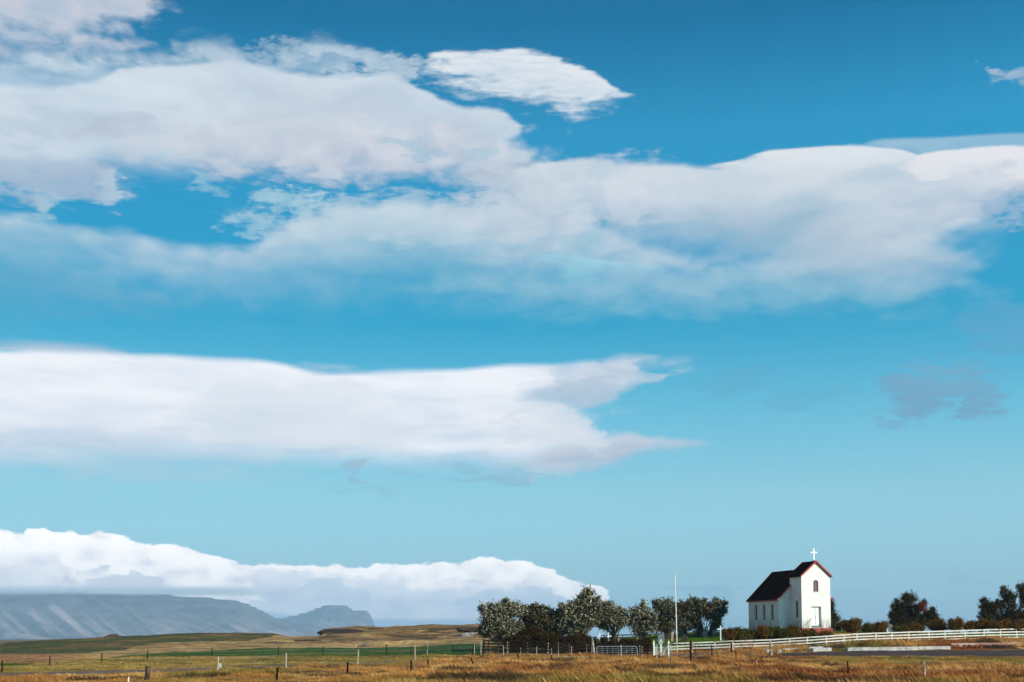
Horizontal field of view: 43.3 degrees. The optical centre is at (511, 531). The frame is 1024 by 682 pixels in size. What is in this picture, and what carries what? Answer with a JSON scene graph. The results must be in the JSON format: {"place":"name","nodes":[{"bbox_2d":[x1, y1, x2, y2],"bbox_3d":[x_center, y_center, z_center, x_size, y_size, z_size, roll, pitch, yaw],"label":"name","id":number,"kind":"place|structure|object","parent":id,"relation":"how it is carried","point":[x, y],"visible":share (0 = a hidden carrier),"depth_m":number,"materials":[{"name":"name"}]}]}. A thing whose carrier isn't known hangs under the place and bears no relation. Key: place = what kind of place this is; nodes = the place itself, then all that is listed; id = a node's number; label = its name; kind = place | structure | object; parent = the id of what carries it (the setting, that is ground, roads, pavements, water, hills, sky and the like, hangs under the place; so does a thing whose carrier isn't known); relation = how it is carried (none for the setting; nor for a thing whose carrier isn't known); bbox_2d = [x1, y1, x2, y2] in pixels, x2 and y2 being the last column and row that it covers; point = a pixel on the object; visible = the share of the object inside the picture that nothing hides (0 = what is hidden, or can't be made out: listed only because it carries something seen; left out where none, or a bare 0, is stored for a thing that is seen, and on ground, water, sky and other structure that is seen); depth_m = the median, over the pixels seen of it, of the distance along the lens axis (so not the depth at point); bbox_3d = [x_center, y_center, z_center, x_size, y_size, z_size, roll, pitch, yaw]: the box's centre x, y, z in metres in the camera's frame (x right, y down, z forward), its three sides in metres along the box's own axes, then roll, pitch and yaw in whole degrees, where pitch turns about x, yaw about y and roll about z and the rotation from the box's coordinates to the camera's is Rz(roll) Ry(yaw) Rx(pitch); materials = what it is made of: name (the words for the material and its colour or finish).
{"place":"outdoors","nodes":[
{"label":"outdoors","id":0,"kind":"place"},
{"bbox_2d":[0,591,318,638],"bbox_3d":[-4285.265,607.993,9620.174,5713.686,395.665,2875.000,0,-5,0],"label":"mountain","id":1,"kind":"structure","parent":0,"point":[52,614],"depth_m":9751.88,"materials":[{"name":"stone"}]},
{"bbox_2d":[0,652,487,672],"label":"meadow grass","id":2,"kind":"structure","parent":0,"point":[38,667],"depth_m":111.15,"materials":[{"name":"plant"}]},
{"bbox_2d":[276,605,374,631],"bbox_3d":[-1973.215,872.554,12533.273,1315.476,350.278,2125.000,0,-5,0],"label":"mountain","id":3,"kind":"structure","parent":0,"point":[326,617],"depth_m":12822.59,"materials":[{"name":"stone"}]},
{"bbox_2d":[0,624,1023,681],"bbox_3d":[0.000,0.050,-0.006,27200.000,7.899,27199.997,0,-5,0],"label":"ground","id":4,"kind":"structure","parent":0,"point":[192,644],"depth_m":183.86,"materials":[{"name":"brown plant"}]},
{"bbox_2d":[105,634,118,637],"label":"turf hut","id":5,"kind":"object","parent":4,"relation":"on","point":[111,635],"visible":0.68,"depth_m":293.74,"materials":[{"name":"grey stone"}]},
{"bbox_2d":[144,666,150,679],"bbox_3d":[-17.724,6.962,62.635,0.326,0.844,0.309,0,-5,0],"label":"stump post","id":6,"kind":"object","parent":4,"relation":"on","point":[147,675],"visible":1,"depth_m":62.54,"materials":[{"name":"brown wood"}]},
{"bbox_2d":[1,643,473,671],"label":"wire fence","id":7,"kind":"object","parent":4,"relation":"on","point":[2,667],"visible":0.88,"depth_m":144.39,"materials":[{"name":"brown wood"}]},
{"bbox_2d":[294,639,320,640],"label":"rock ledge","id":8,"kind":"object","parent":4,"relation":"on","point":[307,640],"visible":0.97,"depth_m":260.79,"materials":[{"name":"brown stone"}]},
{"bbox_2d":[317,629,363,634],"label":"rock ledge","id":9,"kind":"object","parent":4,"relation":"on","point":[320,632],"visible":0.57,"depth_m":301.50,"materials":[{"name":"stone"}]},
{"bbox_2d":[217,641,480,669],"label":"wire fence","id":10,"kind":"object","parent":4,"relation":"on","point":[415,650],"visible":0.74,"depth_m":91.12,"materials":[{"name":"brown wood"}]},
{"bbox_2d":[358,643,371,646],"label":"rock outcrop","id":11,"kind":"object","parent":4,"relation":"on","point":[364,645],"visible":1,"depth_m":224.90,"materials":[{"name":"grey stone"}]},
{"bbox_2d":[416,637,437,639],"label":"rock outcrop","id":12,"kind":"object","parent":4,"relation":"on","point":[425,638],"visible":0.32,"depth_m":244.72,"materials":[{"name":"stone"}]},
{"bbox_2d":[275,654,590,680],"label":"wire fence","id":13,"kind":"object","parent":4,"relation":"on","point":[347,669],"visible":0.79,"depth_m":77.17,"materials":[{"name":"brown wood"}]},
{"bbox_2d":[455,627,477,632],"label":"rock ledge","id":14,"kind":"object","parent":4,"relation":"on","point":[467,629],"visible":0.6,"depth_m":270.50,"materials":[{"name":"stone"}]},
{"bbox_2d":[460,632,481,636],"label":"rock outcrop","id":15,"kind":"object","parent":4,"relation":"on","point":[470,634],"visible":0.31,"depth_m":248.64,"materials":[{"name":"grey stone"}]},
{"bbox_2d":[476,597,528,648],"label":"tree","id":16,"kind":"object","parent":4,"relation":"on","point":[498,626],"visible":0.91,"depth_m":155.02,"materials":[{"name":"green plant"}]},
{"bbox_2d":[427,642,586,654],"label":"wire fence","id":17,"kind":"object","parent":4,"relation":"on","point":[518,648],"visible":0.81,"depth_m":138.72,"materials":[{"name":"grey wood"}]},
{"bbox_2d":[0,651,1023,681],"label":"dry grass","id":18,"kind":"structure","parent":4,"relation":"on","point":[595,667],"depth_m":70.60,"materials":[{"name":"brown plant"}]},
{"bbox_2d":[505,630,525,651],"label":"shrub","id":19,"kind":"object","parent":4,"relation":"on","point":[515,636],"visible":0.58,"depth_m":149.38,"materials":[{"name":"green plant"}]},
{"bbox_2d":[517,625,544,651],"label":"shrub","id":20,"kind":"object","parent":4,"relation":"on","point":[528,634],"visible":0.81,"depth_m":149.16,"materials":[{"name":"green plant"}]},
{"bbox_2d":[517,602,561,634],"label":"tree","id":21,"kind":"object","parent":4,"relation":"on","point":[543,616],"visible":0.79,"depth_m":156.75,"materials":[{"name":"green plant"}]},
{"bbox_2d":[534,631,562,650],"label":"shrub","id":22,"kind":"object","parent":4,"relation":"on","point":[552,637],"visible":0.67,"depth_m":148.63,"materials":[{"name":"green plant"}]},
{"bbox_2d":[483,640,652,653],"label":"slatted fence","id":23,"kind":"object","parent":4,"relation":"on","point":[537,644],"visible":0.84,"depth_m":146.82,"materials":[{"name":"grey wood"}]},
{"bbox_2d":[559,633,585,650],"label":"shrub","id":24,"kind":"object","parent":4,"relation":"on","point":[575,638],"visible":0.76,"depth_m":148.56,"materials":[{"name":"green plant"}]},
{"bbox_2d":[555,582,610,635],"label":"tree","id":25,"kind":"object","parent":4,"relation":"on","point":[579,614],"visible":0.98,"depth_m":156.27,"materials":[{"name":"green plant"}]},
{"bbox_2d":[578,632,598,651],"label":"shrub","id":26,"kind":"object","parent":4,"relation":"on","point":[587,639],"visible":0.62,"depth_m":149.36,"materials":[{"name":"green plant"}]},
{"bbox_2d":[591,638,594,653],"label":"gate post","id":27,"kind":"object","parent":4,"relation":"on","point":[593,648],"visible":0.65,"depth_m":130.41,"materials":[{"name":"grey wood"}]},
{"bbox_2d":[594,636,611,649],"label":"shrub","id":28,"kind":"object","parent":4,"relation":"on","point":[604,640],"visible":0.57,"depth_m":149.36,"materials":[{"name":"green plant"}]},
{"bbox_2d":[596,600,630,640],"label":"tree","id":29,"kind":"object","parent":4,"relation":"on","point":[615,617],"visible":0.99,"depth_m":157.06,"materials":[{"name":"green plant"}]},
{"bbox_2d":[596,646,637,655],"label":"steel gate","id":30,"kind":"structure","parent":4,"relation":"on","point":[616,646],"depth_m":138.92,"materials":[{"name":"grey metal"}]},
{"bbox_2d":[609,637,632,651],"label":"shrub","id":31,"kind":"object","parent":4,"relation":"on","point":[623,641],"visible":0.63,"depth_m":148.85,"materials":[{"name":"green plant"}]},
{"bbox_2d":[638,645,643,655],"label":"slat panel","id":32,"kind":"object","parent":4,"relation":"on","point":[639,651],"visible":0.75,"depth_m":140.26,"materials":[{"name":"grey wood"}]},
{"bbox_2d":[623,598,660,639],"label":"tree","id":33,"kind":"object","parent":4,"relation":"on","point":[643,619],"visible":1,"depth_m":157.40,"materials":[{"name":"green plant"}]},
{"bbox_2d":[632,637,651,649],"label":"shrub","id":34,"kind":"object","parent":4,"relation":"on","point":[646,640],"visible":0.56,"depth_m":148.96,"materials":[{"name":"green plant"}]},
{"bbox_2d":[658,633,664,642],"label":"headstone","id":35,"kind":"object","parent":4,"relation":"on","point":[661,636],"visible":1,"depth_m":155.38,"materials":[{"name":"grey stone"}]},
{"bbox_2d":[653,639,669,655],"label":"picket gate","id":36,"kind":"structure","parent":4,"relation":"on","point":[660,653],"depth_m":143.35,"materials":[{"name":"white paint"}]},
{"bbox_2d":[650,596,676,638],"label":"tree","id":37,"kind":"object","parent":4,"relation":"on","point":[665,617],"visible":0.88,"depth_m":159.28,"materials":[{"name":"green plant"}]},
{"bbox_2d":[602,629,743,637],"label":"back fence","id":38,"kind":"object","parent":4,"relation":"on","point":[622,635],"visible":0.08,"depth_m":177.35,"materials":[{"name":"white wood"}]},
{"bbox_2d":[674,574,677,652],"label":"flagpole","id":39,"kind":"object","parent":4,"relation":"on","point":[676,617],"visible":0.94,"depth_m":144.64,"materials":[{"name":"white metal"}]},
{"bbox_2d":[668,641,692,661],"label":"timber frame","id":40,"kind":"object","parent":4,"relation":"on","point":[690,644],"visible":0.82,"depth_m":100.02,"materials":[{"name":"white wood"}]},
{"bbox_2d":[671,599,695,636],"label":"tree","id":41,"kind":"object","parent":4,"relation":"on","point":[683,608],"visible":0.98,"depth_m":159.27,"materials":[{"name":"green plant"}]},
{"bbox_2d":[682,635,686,641],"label":"headstone","id":42,"kind":"object","parent":4,"relation":"on","point":[684,638],"visible":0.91,"depth_m":153.88,"materials":[{"name":"grey stone"}]},
{"bbox_2d":[686,594,716,635],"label":"tree","id":43,"kind":"object","parent":4,"relation":"on","point":[702,607],"visible":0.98,"depth_m":159.28,"materials":[{"name":"green plant"}]},
{"bbox_2d":[702,631,707,637],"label":"headstone","id":44,"kind":"object","parent":4,"relation":"on","point":[704,633],"visible":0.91,"depth_m":157.41,"materials":[{"name":"grey stone"}]},
{"bbox_2d":[692,644,730,660],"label":"fence","id":45,"kind":"object","parent":4,"relation":"on","point":[711,651],"visible":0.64,"depth_m":118.50,"materials":[{"name":"wood"}]},
{"bbox_2d":[705,596,728,635],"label":"tree","id":46,"kind":"object","parent":4,"relation":"on","point":[716,621],"visible":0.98,"depth_m":159.36,"materials":[{"name":"green plant"}]},
{"bbox_2d":[721,625,740,643],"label":"shrub","id":47,"kind":"object","parent":4,"relation":"on","point":[729,634],"visible":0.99,"depth_m":146.51,"materials":[{"name":"brown plant"}]},
{"bbox_2d":[721,640,752,652],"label":"fence","id":48,"kind":"object","parent":4,"relation":"on","point":[732,646],"visible":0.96,"depth_m":137.43,"materials":[{"name":"white wood"}]},
{"bbox_2d":[733,626,749,645],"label":"shrub","id":49,"kind":"object","parent":4,"relation":"on","point":[742,635],"visible":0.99,"depth_m":146.47,"materials":[{"name":"green plant"}]},
{"bbox_2d":[744,628,759,644],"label":"shrub","id":50,"kind":"object","parent":4,"relation":"on","point":[752,633],"visible":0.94,"depth_m":146.83,"materials":[{"name":"green plant"}]},
{"bbox_2d":[491,631,1023,652],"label":"churchyard grass","id":51,"kind":"structure","parent":4,"relation":"on","point":[694,635],"depth_m":155.50,"materials":[{"name":"green plant"}]},
{"bbox_2d":[754,624,771,641],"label":"shrub","id":52,"kind":"object","parent":4,"relation":"on","point":[763,631],"visible":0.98,"depth_m":146.58,"materials":[{"name":"brown plant"}]},
{"bbox_2d":[766,623,781,641],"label":"shrub","id":53,"kind":"object","parent":4,"relation":"on","point":[773,631],"visible":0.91,"depth_m":146.83,"materials":[{"name":"green plant"}]},
{"bbox_2d":[775,625,791,640],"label":"shrub","id":54,"kind":"object","parent":4,"relation":"on","point":[785,632],"visible":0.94,"depth_m":146.31,"materials":[{"name":"green plant"}]},
{"bbox_2d":[746,548,834,632],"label":"church","id":55,"kind":"structure","parent":4,"relation":"on","point":[799,596],"depth_m":150.85,"materials":[{"name":"white paint"}]},
{"bbox_2d":[753,605,757,620],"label":"window","id":56,"kind":"structure","parent":55,"relation":"in","point":[756,617],"depth_m":156.71,"materials":[{"name":"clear glass"}]},
{"bbox_2d":[761,605,765,620],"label":"window","id":57,"kind":"structure","parent":55,"relation":"in","point":[764,618],"depth_m":154.81,"materials":[{"name":"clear glass"}]},
{"bbox_2d":[770,604,773,620],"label":"window","id":58,"kind":"structure","parent":55,"relation":"in","point":[772,605],"depth_m":152.89,"materials":[{"name":"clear glass"}]},
{"bbox_2d":[811,607,819,625],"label":"door","id":59,"kind":"structure","parent":55,"relation":"in","point":[815,611],"depth_m":150.01,"materials":[{"name":"white paint"}]},
{"bbox_2d":[813,580,817,591],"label":"window","id":60,"kind":"structure","parent":55,"relation":"in","point":[815,583],"depth_m":150.05,"materials":[{"name":"glass"}]},
{"bbox_2d":[787,624,802,640],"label":"shrub","id":61,"kind":"object","parent":4,"relation":"on","point":[794,631],"visible":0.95,"depth_m":146.51,"materials":[{"name":"brown plant"}]},
{"bbox_2d":[798,627,809,639],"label":"shrub","id":62,"kind":"object","parent":4,"relation":"on","point":[804,633],"visible":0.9,"depth_m":146.69,"materials":[{"name":"brown plant"}]},
{"bbox_2d":[807,630,820,638],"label":"shrub","id":63,"kind":"object","parent":4,"relation":"on","point":[811,634],"visible":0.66,"depth_m":146.55,"materials":[{"name":"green plant"}]},
{"bbox_2d":[810,648,831,651],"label":"concrete block","id":64,"kind":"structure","parent":4,"relation":"on","point":[819,649],"depth_m":138.38,"materials":[{"name":"white concrete"}]},
{"bbox_2d":[623,644,1023,675],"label":"wire fence","id":65,"kind":"object","parent":4,"relation":"on","point":[924,671],"visible":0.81,"depth_m":68.50,"materials":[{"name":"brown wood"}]},
{"bbox_2d":[820,628,834,638],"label":"shrub","id":66,"kind":"object","parent":4,"relation":"on","point":[825,633],"visible":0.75,"depth_m":146.84,"materials":[{"name":"brown plant"}]},
{"bbox_2d":[830,598,841,630],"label":"tree","id":67,"kind":"object","parent":4,"relation":"on","point":[835,618],"visible":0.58,"depth_m":164.34,"materials":[{"name":"green plant"}]},
{"bbox_2d":[833,624,840,630],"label":"shrub","id":68,"kind":"object","parent":4,"relation":"on","point":[836,627],"visible":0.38,"depth_m":159.32,"materials":[{"name":"green plant"}]},
{"bbox_2d":[670,628,1023,651],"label":"rail fence","id":69,"kind":"object","parent":4,"relation":"on","point":[908,635],"visible":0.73,"depth_m":145.80,"materials":[{"name":"white paint"}]},
{"bbox_2d":[671,632,1023,656],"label":"verge grass","id":70,"kind":"structure","parent":4,"relation":"on","point":[930,642],"depth_m":144.06,"materials":[{"name":"brown plant"}]},
{"bbox_2d":[837,616,863,633],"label":"shrub","id":71,"kind":"object","parent":4,"relation":"on","point":[854,625],"visible":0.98,"depth_m":149.16,"materials":[{"name":"brown plant"}]},
{"bbox_2d":[860,621,876,632],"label":"shrub","id":72,"kind":"object","parent":4,"relation":"on","point":[867,628],"visible":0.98,"depth_m":149.97,"materials":[{"name":"green plant"}]},
{"bbox_2d":[873,619,888,634],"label":"shrub","id":73,"kind":"object","parent":4,"relation":"on","point":[881,627],"visible":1,"depth_m":150.07,"materials":[{"name":"green plant"}]},
{"bbox_2d":[845,646,950,650],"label":"concrete block","id":74,"kind":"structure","parent":4,"relation":"on","point":[895,648],"depth_m":139.24,"materials":[{"name":"white concrete"}]},
{"bbox_2d":[890,622,909,634],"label":"shrub","id":75,"kind":"object","parent":4,"relation":"on","point":[899,628],"visible":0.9,"depth_m":148.80,"materials":[{"name":"green plant"}]},
{"bbox_2d":[887,589,942,630],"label":"tree","id":76,"kind":"object","parent":4,"relation":"on","point":[904,611],"visible":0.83,"depth_m":164.28,"materials":[{"name":"green plant"}]},
{"bbox_2d":[906,622,923,635],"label":"shrub","id":77,"kind":"object","parent":4,"relation":"on","point":[912,626],"visible":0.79,"depth_m":149.52,"materials":[{"name":"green plant"}]},
{"bbox_2d":[926,618,948,635],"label":"shrub","id":78,"kind":"object","parent":4,"relation":"on","point":[939,624],"visible":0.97,"depth_m":150.14,"materials":[{"name":"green plant"}]},
{"bbox_2d":[945,616,964,637],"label":"shrub","id":79,"kind":"object","parent":4,"relation":"on","point":[957,623],"visible":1,"depth_m":147.79,"materials":[{"name":"green plant"}]},
{"bbox_2d":[963,620,976,636],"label":"shrub","id":80,"kind":"object","parent":4,"relation":"on","point":[968,625],"visible":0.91,"depth_m":150.06,"materials":[{"name":"green plant"}]},
{"bbox_2d":[972,618,988,636],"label":"shrub","id":81,"kind":"object","parent":4,"relation":"on","point":[981,623],"visible":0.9,"depth_m":150.07,"materials":[{"name":"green plant"}]},
{"bbox_2d":[949,642,1023,646],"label":"concrete block","id":82,"kind":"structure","parent":4,"relation":"on","point":[967,644],"depth_m":142.13,"materials":[{"name":"grey concrete"}]},
{"bbox_2d":[985,619,1013,636],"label":"shrub","id":83,"kind":"object","parent":4,"relation":"on","point":[998,625],"visible":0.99,"depth_m":148.81,"materials":[{"name":"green plant"}]},
{"bbox_2d":[976,580,1023,632],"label":"tree","id":84,"kind":"object","parent":4,"relation":"on","point":[989,610],"visible":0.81,"depth_m":162.40,"materials":[{"name":"green plant"}]},
{"bbox_2d":[1008,619,1023,636],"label":"shrub","id":85,"kind":"object","parent":4,"relation":"on","point":[1017,625],"visible":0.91,"depth_m":148.77,"materials":[{"name":"green plant"}]},
{"bbox_2d":[0,0,1023,638],"label":"sky","id":86,"kind":"structure","parent":0,"point":[399,312],"materials":[{"name":"blue"}]}
]}

